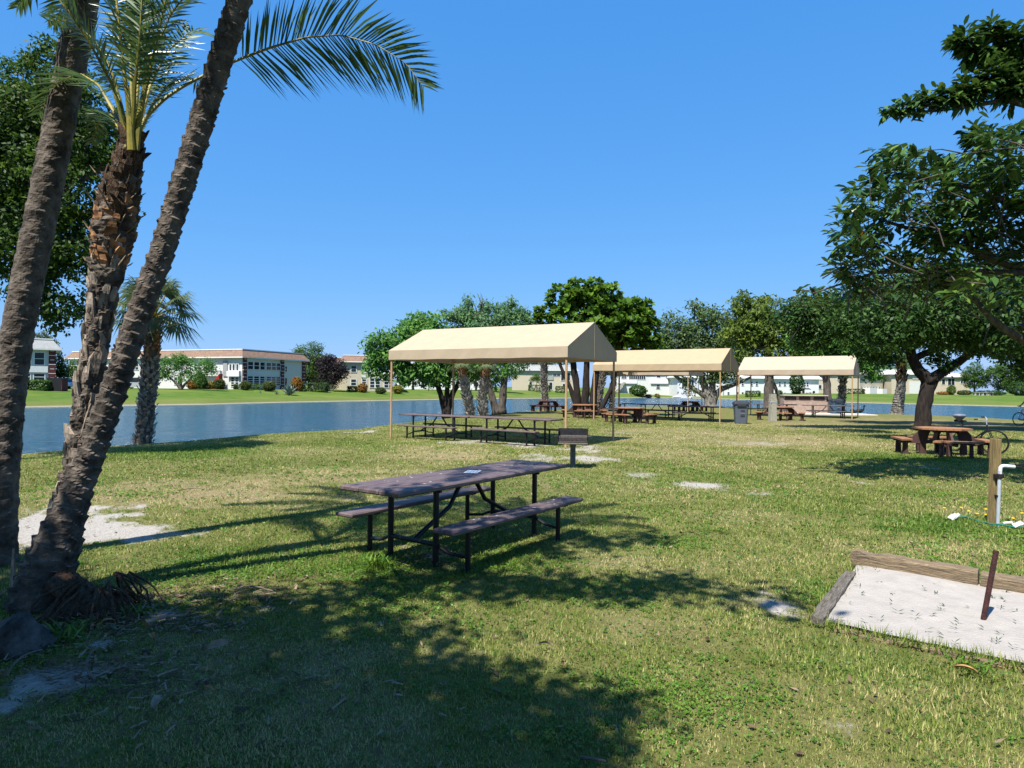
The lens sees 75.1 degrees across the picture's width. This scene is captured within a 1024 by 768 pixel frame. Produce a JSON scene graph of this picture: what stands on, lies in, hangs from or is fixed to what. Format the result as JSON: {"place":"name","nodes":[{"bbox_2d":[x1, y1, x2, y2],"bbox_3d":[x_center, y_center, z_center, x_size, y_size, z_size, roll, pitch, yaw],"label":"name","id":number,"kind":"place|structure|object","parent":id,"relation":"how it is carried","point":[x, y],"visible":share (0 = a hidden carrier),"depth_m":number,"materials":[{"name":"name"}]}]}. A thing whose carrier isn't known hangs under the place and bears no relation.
{"place":"outdoors","nodes":[
{"label":"outdoors","id":0,"kind":"place"},
{"bbox_2d":[0,386,1023,767],"bbox_3d":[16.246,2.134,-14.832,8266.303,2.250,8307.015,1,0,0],"label":"ground","id":1,"kind":"structure","parent":0,"point":[100,528],"depth_m":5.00,"materials":[{"name":"plant"}]},
{"bbox_2d":[10,548,15,587],"bbox_3d":[-3.872,1.485,5.171,0.090,0.402,0.040,0,0,31],"label":"stick","id":2,"kind":"object","parent":1,"relation":"on","point":[12,571],"visible":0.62,"depth_m":5.18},
{"bbox_2d":[5,650,37,677],"bbox_3d":[-2.931,1.659,3.965,0.045,0.037,0.346,1,0,-11],"label":"stick","id":3,"kind":"object","parent":1,"relation":"on","point":[12,665],"visible":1,"depth_m":3.95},
{"bbox_2d":[27,379,51,390],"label":"hedge","id":4,"kind":"object","parent":1,"relation":"on","point":[45,385],"visible":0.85,"depth_m":80.48,"materials":[{"name":"green plant"}]},
{"bbox_2d":[27,338,61,387],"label":"apartment building","id":5,"kind":"structure","parent":1,"relation":"on","point":[43,358],"depth_m":85.23,"materials":[{"name":"grey"}]},
{"bbox_2d":[34,352,44,364],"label":"window","id":6,"kind":"structure","parent":5,"relation":"in","point":[39,357],"depth_m":85.02,"materials":[{"name":"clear glass"}]},
{"bbox_2d":[33,373,45,383],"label":"window","id":7,"kind":"structure","parent":5,"relation":"in","point":[36,376],"depth_m":84.99,"materials":[{"name":"clear glass"}]},
{"bbox_2d":[35,330,62,348],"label":"shade tree","id":8,"kind":"object","parent":1,"relation":"on","point":[43,335],"visible":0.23,"depth_m":111.91,"materials":[{"name":"green plant"}]},
{"bbox_2d":[0,0,99,566],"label":"palm tree","id":9,"kind":"object","parent":1,"relation":"on","point":[26,285],"visible":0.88,"depth_m":6.21,"materials":[{"name":"brown plant"}]},
{"bbox_2d":[47,378,67,390],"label":"fence","id":10,"kind":"object","parent":1,"relation":"on","point":[58,384],"visible":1,"depth_m":81.41,"materials":[{"name":"grey metal"}]},
{"bbox_2d":[56,351,75,378],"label":"conifer","id":11,"kind":"object","parent":1,"relation":"on","point":[62,370],"visible":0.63,"depth_m":95.84,"materials":[{"name":"green plant"}]},
{"bbox_2d":[43,617,95,643],"bbox_3d":[-2.999,1.625,4.459,0.418,0.124,0.435,1,0,0],"label":"fern","id":12,"kind":"object","parent":1,"relation":"on","point":[76,630],"visible":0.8,"depth_m":4.45,"materials":[{"name":"plant"}]},
{"bbox_2d":[0,31,145,337],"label":"shade tree","id":13,"kind":"object","parent":1,"relation":"on","point":[20,131],"visible":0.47,"depth_m":14.73,"materials":[{"name":"green plant"}]},
{"bbox_2d":[0,568,164,662],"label":"palm stump","id":14,"kind":"object","parent":1,"relation":"on","point":[72,592],"visible":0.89,"depth_m":4.76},
{"bbox_2d":[84,643,99,680],"bbox_3d":[-2.522,1.660,3.996,0.068,0.046,0.563,1,0,-30],"label":"stick","id":15,"kind":"object","parent":1,"relation":"on","point":[92,676],"visible":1,"depth_m":3.90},
{"bbox_2d":[3,0,252,615],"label":"palm tree","id":16,"kind":"object","parent":1,"relation":"on","point":[57,542],"visible":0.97,"depth_m":5.22,"materials":[{"name":"brown plant"}]},
{"bbox_2d":[105,598,161,621],"bbox_3d":[-2.766,1.644,4.878,0.421,0.093,0.345,1,0,0],"label":"weed clump","id":17,"kind":"object","parent":1,"relation":"on","point":[136,610],"visible":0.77,"depth_m":4.88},
{"bbox_2d":[151,695,163,710],"bbox_3d":[-1.827,1.635,3.429,0.048,0.042,0.160,8,-3,-9],"label":"fallen leaf","id":18,"kind":"object","parent":1,"relation":"on","point":[155,700],"visible":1,"depth_m":3.41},
{"bbox_2d":[112,275,210,444],"bbox_3d":[-11.462,-0.523,21.317,3.267,6.236,3.232,1,0,0],"label":"palm tree","id":19,"kind":"object","parent":1,"relation":"on","point":[147,393],"visible":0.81,"depth_m":21.11,"materials":[{"name":"green plant"}]},
{"bbox_2d":[146,615,183,622],"bbox_3d":[-2.466,1.670,4.737,0.242,0.045,0.032,1,0,-28],"label":"stick","id":20,"kind":"object","parent":1,"relation":"on","point":[158,618],"visible":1,"depth_m":4.71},
{"bbox_2d":[64,349,309,388],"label":"apartment building","id":21,"kind":"structure","parent":1,"relation":"on","point":[280,370],"depth_m":112.28,"materials":[{"name":"paint"}]},
{"bbox_2d":[158,351,219,389],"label":"shade tree","id":22,"kind":"object","parent":1,"relation":"on","point":[189,375],"visible":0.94,"depth_m":96.76,"materials":[{"name":"green plant"}]},
{"bbox_2d":[194,374,207,388],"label":"shrub","id":23,"kind":"object","parent":1,"relation":"on","point":[202,384],"visible":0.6,"depth_m":103.58,"materials":[{"name":"green plant"}]},
{"bbox_2d":[202,639,232,650],"bbox_3d":[-1.859,1.650,4.206,0.180,0.047,0.054,-6,43,-25],"label":"fallen leaf","id":24,"kind":"object","parent":1,"relation":"on","point":[216,643],"visible":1,"depth_m":4.20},
{"bbox_2d":[212,378,225,389],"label":"shrub","id":25,"kind":"object","parent":1,"relation":"on","point":[219,383],"visible":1,"depth_m":103.58,"materials":[{"name":"green plant"}]},
{"bbox_2d":[27,0,444,514],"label":"palm tree","id":26,"kind":"object","parent":1,"relation":"on","point":[115,219],"visible":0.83,"depth_m":5.42,"materials":[{"name":"green plant"}]},
{"bbox_2d":[239,381,251,389],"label":"shrub","id":27,"kind":"object","parent":1,"relation":"on","point":[245,385],"visible":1,"depth_m":103.59,"materials":[{"name":"green plant"}]},
{"bbox_2d":[232,384,274,389],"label":"hedge","id":28,"kind":"object","parent":1,"relation":"on","point":[235,386],"visible":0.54,"depth_m":107.47,"materials":[{"name":"green plant"}]},
{"bbox_2d":[262,381,275,391],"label":"shrub","id":29,"kind":"object","parent":1,"relation":"on","point":[269,386],"visible":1,"depth_m":104.59,"materials":[{"name":"green plant"}]},
{"bbox_2d":[280,383,299,394],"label":"agave","id":30,"kind":"object","parent":1,"relation":"on","point":[288,389],"visible":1,"depth_m":100.68,"materials":[{"name":"green plant"}]},
{"bbox_2d":[290,377,302,391],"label":"shrub","id":31,"kind":"object","parent":1,"relation":"on","point":[298,385],"visible":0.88,"depth_m":109.60,"materials":[{"name":"orange plant"}]},
{"bbox_2d":[292,340,329,386],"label":"shade tree","id":32,"kind":"object","parent":1,"relation":"on","point":[310,366],"visible":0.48,"depth_m":127.00,"materials":[{"name":"green plant"}]},
{"bbox_2d":[301,382,328,391],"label":"hedge","id":33,"kind":"object","parent":1,"relation":"on","point":[326,388],"visible":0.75,"depth_m":111.49,"materials":[{"name":"green plant"}]},
{"bbox_2d":[306,357,341,389],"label":"apartment building","id":34,"kind":"structure","parent":1,"relation":"on","point":[336,388],"depth_m":128.53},
{"bbox_2d":[310,353,350,390],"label":"purple tree","id":35,"kind":"object","parent":1,"relation":"on","point":[333,377],"visible":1,"depth_m":115.42,"materials":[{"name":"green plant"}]},
{"bbox_2d":[340,355,393,391],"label":"apartment building","id":36,"kind":"structure","parent":1,"relation":"on","point":[354,363],"depth_m":123.58,"materials":[{"name":"paint"}]},
{"bbox_2d":[351,551,407,568],"bbox_3d":[-1.248,1.654,6.330,0.582,0.118,0.471,1,0,0],"label":"weed clump","id":37,"kind":"object","parent":1,"relation":"on","point":[384,560],"visible":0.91,"depth_m":6.30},
{"bbox_2d":[357,309,511,418],"bbox_3d":[-4.417,-1.250,38.891,8.835,6.580,4.990,1,0,0],"label":"shade tree","id":38,"kind":"object","parent":1,"relation":"on","point":[377,357],"visible":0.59,"depth_m":37.75,"materials":[{"name":"green plant"}]},
{"bbox_2d":[396,413,481,440],"bbox_3d":[-2.345,1.396,21.494,2.860,0.816,1.552,0,0,33],"label":"picnic table","id":39,"kind":"object","parent":1,"relation":"on","point":[433,423],"visible":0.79,"depth_m":21.37,"materials":[{"name":"wood"}]},
{"bbox_2d":[396,362,490,389],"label":"apartment building","id":40,"kind":"structure","parent":1,"relation":"on","point":[472,387],"depth_m":168.48,"materials":[{"name":"white"}]},
{"bbox_2d":[335,460,582,572],"bbox_3d":[-0.476,1.365,7.174,1.552,0.818,2.860,0,0,35],"label":"picnic table","id":41,"kind":"object","parent":1,"relation":"on","point":[436,483],"visible":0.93,"depth_m":6.77,"materials":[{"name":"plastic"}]},
{"bbox_2d":[444,363,478,414],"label":"palm tree","id":42,"kind":"object","parent":1,"relation":"on","point":[467,396],"visible":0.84,"depth_m":35.23,"materials":[{"name":"grey plant"}]},
{"bbox_2d":[471,363,502,415],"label":"palm tree","id":43,"kind":"object","parent":1,"relation":"on","point":[483,392],"visible":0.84,"depth_m":35.43,"materials":[{"name":"grey plant"}]},
{"bbox_2d":[434,293,544,414],"bbox_3d":[-1.279,-1.873,40.819,7.313,7.666,3.285,1,0,0],"label":"shade tree","id":44,"kind":"object","parent":1,"relation":"on","point":[464,317],"visible":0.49,"depth_m":40.75,"materials":[{"name":"green plant"}]},
{"bbox_2d":[469,368,519,390],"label":"shade tree","id":45,"kind":"object","parent":1,"relation":"on","point":[512,376],"visible":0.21,"depth_m":149.66,"materials":[{"name":"green plant"}]},
{"bbox_2d":[389,322,616,448],"bbox_3d":[-0.335,0.039,21.396,6.468,3.790,3.539,0,0,31],"label":"shade canopy","id":46,"kind":"object","parent":1,"relation":"on","point":[565,343],"visible":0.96,"depth_m":20.34,"materials":[{"name":"fabric"}]},
{"bbox_2d":[0,442,1023,767],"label":"lawn weeds","id":47,"kind":"object","parent":1,"relation":"on","point":[546,734],"visible":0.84,"depth_m":5.09,"materials":[{"name":"plant"}]},
{"bbox_2d":[0,420,1023,767],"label":"leaf debris","id":48,"kind":"object","parent":1,"relation":"on","point":[144,650],"visible":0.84,"depth_m":4.07,"materials":[{"name":"plant"}]},
{"bbox_2d":[470,416,563,445],"bbox_3d":[0.105,1.415,19.994,2.860,0.816,1.552,0,0,33],"label":"picnic table","id":49,"kind":"object","parent":1,"relation":"on","point":[533,432],"visible":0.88,"depth_m":19.86,"materials":[{"name":"wood"}]},
{"bbox_2d":[529,373,540,391],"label":"shade tree","id":50,"kind":"object","parent":1,"relation":"on","point":[535,377],"visible":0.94,"depth_m":159.84,"materials":[{"name":"green plant"}]},
{"bbox_2d":[537,323,549,409],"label":"palm tree","id":51,"kind":"object","parent":1,"relation":"on","point":[544,381],"visible":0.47,"depth_m":49.80,"materials":[{"name":"grey plant"}]},
{"bbox_2d":[512,365,578,390],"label":"apartment building","id":52,"kind":"structure","parent":1,"relation":"on","point":[554,379],"depth_m":171.73,"materials":[{"name":"grey"}]},
{"bbox_2d":[529,400,564,411],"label":"round picnic table","id":53,"kind":"object","parent":1,"relation":"on","point":[540,404],"visible":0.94,"depth_m":45.85,"materials":[{"name":"brown wood"}]},
{"bbox_2d":[554,428,591,467],"bbox_3d":[1.296,1.414,14.160,0.802,0.915,0.534,1,0,6],"label":"pedestal grill","id":54,"kind":"object","parent":1,"relation":"on","point":[573,437],"visible":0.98,"depth_m":14.21,"materials":[{"name":"metal"}]},
{"bbox_2d":[561,404,607,418],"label":"round picnic table","id":55,"kind":"object","parent":1,"relation":"on","point":[574,409],"visible":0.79,"depth_m":37.33,"materials":[{"name":"brown wood"}]},
{"bbox_2d":[580,756,605,762],"bbox_3d":[0.366,1.695,3.005,0.123,0.027,0.018,0,0,24],"label":"stick","id":56,"kind":"object","parent":1,"relation":"on","point":[591,758],"visible":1,"depth_m":3.00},
{"bbox_2d":[532,276,665,415],"bbox_3d":[5.185,-2.200,40.786,8.117,8.526,5.099,1,0,0],"label":"broadleaf tree","id":57,"kind":"object","parent":1,"relation":"on","point":[619,320],"visible":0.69,"depth_m":39.52,"materials":[{"name":"green plant"}]},
{"bbox_2d":[597,347,624,407],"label":"palm tree","id":58,"kind":"object","parent":1,"relation":"on","point":[601,382],"visible":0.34,"depth_m":46.80,"materials":[{"name":"grey plant"}]},
{"bbox_2d":[607,349,627,410],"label":"palm tree","id":59,"kind":"object","parent":1,"relation":"on","point":[610,401],"visible":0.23,"depth_m":48.87,"materials":[{"name":"grey plant"}]},
{"bbox_2d":[601,407,659,423],"bbox_3d":[5.786,1.540,32.594,2.520,0.795,2.520,0,0,38],"label":"round picnic table","id":60,"kind":"object","parent":1,"relation":"on","point":[638,412],"visible":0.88,"depth_m":32.22,"materials":[{"name":"brown wood"}]},
{"bbox_2d":[629,384,647,396],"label":"shrub","id":61,"kind":"object","parent":1,"relation":"on","point":[636,390],"visible":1,"depth_m":165.12,"materials":[{"name":"green plant"}]},
{"bbox_2d":[615,376,668,394],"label":"apartment building","id":62,"kind":"structure","parent":1,"relation":"on","point":[654,385],"depth_m":177.06,"materials":[{"name":"white"}]},
{"bbox_2d":[608,372,702,411],"bbox_3d":[10.546,0.182,50.303,6.798,3.970,3.599,0,0,32],"label":"shade canopy","id":63,"kind":"object","parent":1,"relation":"on","point":[688,374],"visible":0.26,"depth_m":48.91,"materials":[{"name":"fabric"}]},
{"bbox_2d":[633,403,682,417],"bbox_3d":[8.434,1.574,38.794,2.860,0.816,1.552,0,0,36],"label":"picnic table","id":64,"kind":"object","parent":1,"relation":"on","point":[652,409],"visible":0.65,"depth_m":38.50,"materials":[{"name":"wood"}]},
{"bbox_2d":[593,348,738,423],"bbox_3d":[8.189,0.119,35.644,6.858,3.925,3.599,0,0,32],"label":"shade canopy","id":65,"kind":"object","parent":1,"relation":"on","point":[720,360],"visible":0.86,"depth_m":34.49,"materials":[{"name":"fabric"}]},
{"bbox_2d":[673,401,708,411],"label":"round picnic table","id":66,"kind":"object","parent":1,"relation":"on","point":[694,403],"visible":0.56,"depth_m":50.12,"materials":[{"name":"brown wood"}]},
{"bbox_2d":[667,406,724,421],"bbox_3d":[9.704,1.583,35.194,2.860,0.816,1.552,1,0,7],"label":"picnic table","id":67,"kind":"object","parent":1,"relation":"on","point":[711,413],"visible":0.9,"depth_m":34.97,"materials":[{"name":"wood"}]},
{"bbox_2d":[657,298,756,407],"bbox_3d":[17.715,-2.765,61.086,11.293,10.280,4.441,1,0,0],"label":"shade tree","id":68,"kind":"object","parent":1,"relation":"on","point":[693,338],"visible":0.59,"depth_m":60.57,"materials":[{"name":"green plant"}]},
{"bbox_2d":[732,401,749,423],"bbox_3d":[11.273,1.389,32.793,0.780,1.135,0.765,1,0,11],"label":"trash can","id":69,"kind":"object","parent":1,"relation":"on","point":[740,408],"visible":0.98,"depth_m":32.49,"materials":[{"name":"grey plastic"}]},
{"bbox_2d":[667,372,821,397],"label":"apartment building","id":70,"kind":"structure","parent":1,"relation":"on","point":[781,382],"depth_m":172.08,"materials":[{"name":"white"}]},
{"bbox_2d":[745,390,761,396],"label":"hedge","id":71,"kind":"object","parent":1,"relation":"on","point":[758,393],"visible":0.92,"depth_m":159.47,"materials":[{"name":"green plant"}]},
{"bbox_2d":[713,289,797,408],"bbox_3d":[21.007,-2.867,54.926,8.748,10.096,4.231,1,0,0],"label":"shade tree","id":72,"kind":"object","parent":1,"relation":"on","point":[746,329],"visible":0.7,"depth_m":54.52,"materials":[{"name":"green plant"}]},
{"bbox_2d":[768,394,776,420],"bbox_3d":[13.921,1.285,35.572,0.393,1.500,0.344,1,0,-6],"label":"power pedestal","id":73,"kind":"object","parent":1,"relation":"on","point":[772,411],"visible":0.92,"depth_m":35.47,"materials":[{"name":"concrete"}]},
{"bbox_2d":[750,403,796,416],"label":"picnic table","id":74,"kind":"object","parent":1,"relation":"on","point":[757,409],"visible":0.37,"depth_m":42.15,"materials":[{"name":"wood"}]},
{"bbox_2d":[755,406,805,420],"bbox_3d":[14.836,1.646,36.794,2.520,0.795,2.520,0,0,25],"label":"round picnic table","id":75,"kind":"object","parent":1,"relation":"on","point":[791,411],"visible":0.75,"depth_m":36.53,"materials":[{"name":"brown wood"}]},
{"bbox_2d":[789,376,805,393],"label":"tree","id":76,"kind":"object","parent":1,"relation":"on","point":[796,384],"visible":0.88,"depth_m":159.32,"materials":[{"name":"green plant"}]},
{"bbox_2d":[738,356,859,418],"bbox_3d":[17.954,0.239,41.801,6.598,3.940,3.259,0,0,33],"label":"shade canopy","id":77,"kind":"object","parent":1,"relation":"on","point":[805,366],"visible":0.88,"depth_m":40.95,"materials":[{"name":"fabric"}]},
{"bbox_2d":[780,395,877,415],"bbox_3d":[22.178,1.514,46.886,5.600,1.425,2.900,1,0,3],"label":"barbecue counter","id":78,"kind":"object","parent":1,"relation":"on","point":[800,401],"visible":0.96,"depth_m":47.62,"materials":[{"name":"pink brick"}]},
{"bbox_2d":[803,405,854,418],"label":"picnic table","id":79,"kind":"object","parent":1,"relation":"on","point":[823,410],"visible":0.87,"depth_m":40.09,"materials":[{"name":"wood"}]},
{"bbox_2d":[810,570,855,626],"bbox_3d":[2.637,1.719,5.423,0.104,0.086,1.515,0,0,35],"label":"landscape timber","id":80,"kind":"object","parent":1,"relation":"on","point":[843,583],"visible":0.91,"depth_m":5.24,"materials":[{"name":"wood"}]},
{"bbox_2d":[780,301,886,412],"bbox_3d":[23.229,-2.212,48.023,7.665,8.822,4.476,1,0,0],"label":"shade tree","id":81,"kind":"object","parent":1,"relation":"on","point":[871,372],"visible":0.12,"depth_m":47.72,"materials":[{"name":"green plant"}]},
{"bbox_2d":[828,398,842,413],"bbox_3d":[22.615,1.582,46.492,0.780,1.135,0.765,1,0,0],"label":"trash can","id":82,"kind":"object","parent":1,"relation":"on","point":[834,401],"visible":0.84,"depth_m":46.19,"materials":[{"name":"grey plastic"}]},
{"bbox_2d":[819,373,860,393],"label":"apartment building","id":83,"kind":"structure","parent":1,"relation":"on","point":[834,382],"depth_m":177.67,"materials":[{"name":"white"}]},
{"bbox_2d":[836,376,848,412],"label":"palm tree","id":84,"kind":"object","parent":1,"relation":"on","point":[843,382],"visible":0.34,"depth_m":49.30,"materials":[{"name":"grey plant"}]},
{"bbox_2d":[860,372,886,393],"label":"apartment building","id":85,"kind":"structure","parent":1,"relation":"on","point":[876,387],"depth_m":185.01,"materials":[{"name":"white"}]},
{"bbox_2d":[763,252,1023,429],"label":"shade tree","id":86,"kind":"object","parent":1,"relation":"on","point":[880,335],"visible":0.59,"depth_m":23.43,"materials":[{"name":"green plant"}]},
{"bbox_2d":[882,369,920,393],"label":"apartment building","id":87,"kind":"structure","parent":1,"relation":"on","point":[913,382],"depth_m":186.12,"materials":[{"name":"white"}]},
{"bbox_2d":[783,9,1023,348],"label":"rubber tree","id":88,"kind":"object","parent":1,"relation":"on","point":[1002,83],"visible":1,"depth_m":12.18,"materials":[{"name":"green plant"}]},
{"bbox_2d":[876,347,933,414],"bbox_3d":[29.913,-0.460,50.973,4.648,5.864,5.002,1,0,0],"label":"palm tree","id":89,"kind":"object","parent":1,"relation":"on","point":[898,402],"visible":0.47,"depth_m":50.70,"materials":[{"name":"grey plant"}]},
{"bbox_2d":[850,549,978,585],"bbox_3d":[3.656,1.671,6.082,1.000,0.176,0.158,0,0,40],"label":"landscape timber","id":90,"kind":"object","parent":1,"relation":"on","point":[957,573],"visible":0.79,"depth_m":6.01,"materials":[{"name":"wood"}]},
{"bbox_2d":[827,565,1023,662],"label":"sand","id":91,"kind":"structure","parent":1,"relation":"on","point":[908,594],"depth_m":5.07,"materials":[{"name":"sand"}]},
{"bbox_2d":[836,569,1017,645],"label":"pit weeds","id":92,"kind":"object","parent":91,"relation":"on","point":[942,609],"visible":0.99,"depth_m":4.92,"materials":[{"name":"green plant"}]},
{"bbox_2d":[980,550,998,619],"bbox_3d":[3.492,1.602,4.885,0.187,0.758,0.066,1,0,-27],"label":"iron stake","id":93,"kind":"object","parent":91,"relation":"in","point":[990,581],"visible":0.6,"depth_m":4.89,"materials":[{"name":"metal"}]},
{"bbox_2d":[834,626,1023,672],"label":"landscape timber","id":94,"kind":"object","parent":1,"relation":"on","point":[859,635],"visible":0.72,"depth_m":4.37,"materials":[{"name":"wood"}]},
{"bbox_2d":[891,426,989,458],"bbox_3d":[11.587,1.563,17.894,2.256,0.771,2.256,1,0,16],"label":"round picnic table","id":95,"kind":"object","parent":1,"relation":"on","point":[920,437],"visible":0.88,"depth_m":17.76,"materials":[{"name":"brown wood"}]},
{"bbox_2d":[930,372,968,394],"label":"apartment building","id":96,"kind":"structure","parent":1,"relation":"on","point":[944,383],"depth_m":189.85,"materials":[{"name":"white"}]},
{"bbox_2d":[958,361,991,394],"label":"shade tree","id":97,"kind":"object","parent":1,"relation":"on","point":[973,376],"visible":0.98,"depth_m":177.39,"materials":[{"name":"green plant"}]},
{"bbox_2d":[944,416,1009,453],"bbox_3d":[12.837,1.418,18.577,0.607,1.034,1.645,1,0,-19],"label":"bicycle","id":98,"kind":"object","parent":1,"relation":"on","point":[988,431],"visible":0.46,"depth_m":18.29,"materials":[{"name":"black metal"}]},
{"bbox_2d":[942,648,1013,681],"bbox_3d":[2.851,1.700,4.051,0.351,0.092,0.336,1,0,-20],"label":"weed clump","id":99,"kind":"object","parent":1,"relation":"on","point":[980,665],"visible":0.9,"depth_m":4.05,"materials":[{"name":"plant"}]},
{"bbox_2d":[971,390,1006,395],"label":"shrub","id":100,"kind":"object","parent":1,"relation":"on","point":[998,393],"visible":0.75,"depth_m":158.44,"materials":[{"name":"green plant"}]},
{"bbox_2d":[958,516,1023,527],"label":"garden hose","id":101,"kind":"object","parent":1,"relation":"on","point":[992,523],"visible":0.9,"depth_m":8.41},
{"bbox_2d":[980,360,1017,393],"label":"shade tree","id":102,"kind":"object","parent":1,"relation":"on","point":[997,372],"visible":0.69,"depth_m":175.18,"materials":[{"name":"green plant"}]},
{"bbox_2d":[980,571,1023,592],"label":"landscape timber","id":103,"kind":"object","parent":1,"relation":"on","point":[1013,583],"visible":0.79,"depth_m":5.59,"materials":[{"name":"wood"}]},
{"bbox_2d":[987,438,1023,526],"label":"water spigot","id":104,"kind":"object","parent":1,"relation":"on","point":[996,475],"visible":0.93,"depth_m":8.48,"materials":[{"name":"brown wood"}]},
{"bbox_2d":[1005,382,1023,395],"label":"shrub","id":105,"kind":"object","parent":1,"relation":"on","point":[1017,386],"visible":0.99,"depth_m":159.20,"materials":[{"name":"green plant"}]},
{"bbox_2d":[1008,362,1023,390],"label":"shade tree","id":106,"kind":"object","parent":1,"relation":"on","point":[1015,379],"visible":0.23,"depth_m":172.59,"materials":[{"name":"green plant"}]},
{"bbox_2d":[0,0,1023,391],"label":"sky","id":107,"kind":"structure","parent":0,"point":[673,152],"materials":[{"name":"blue"}]},
{"bbox_2d":[22,398,1023,453],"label":"lake water","id":108,"kind":"structure","parent":0,"point":[43,429],"depth_m":52.77,"materials":[{"name":"blue liquid"}]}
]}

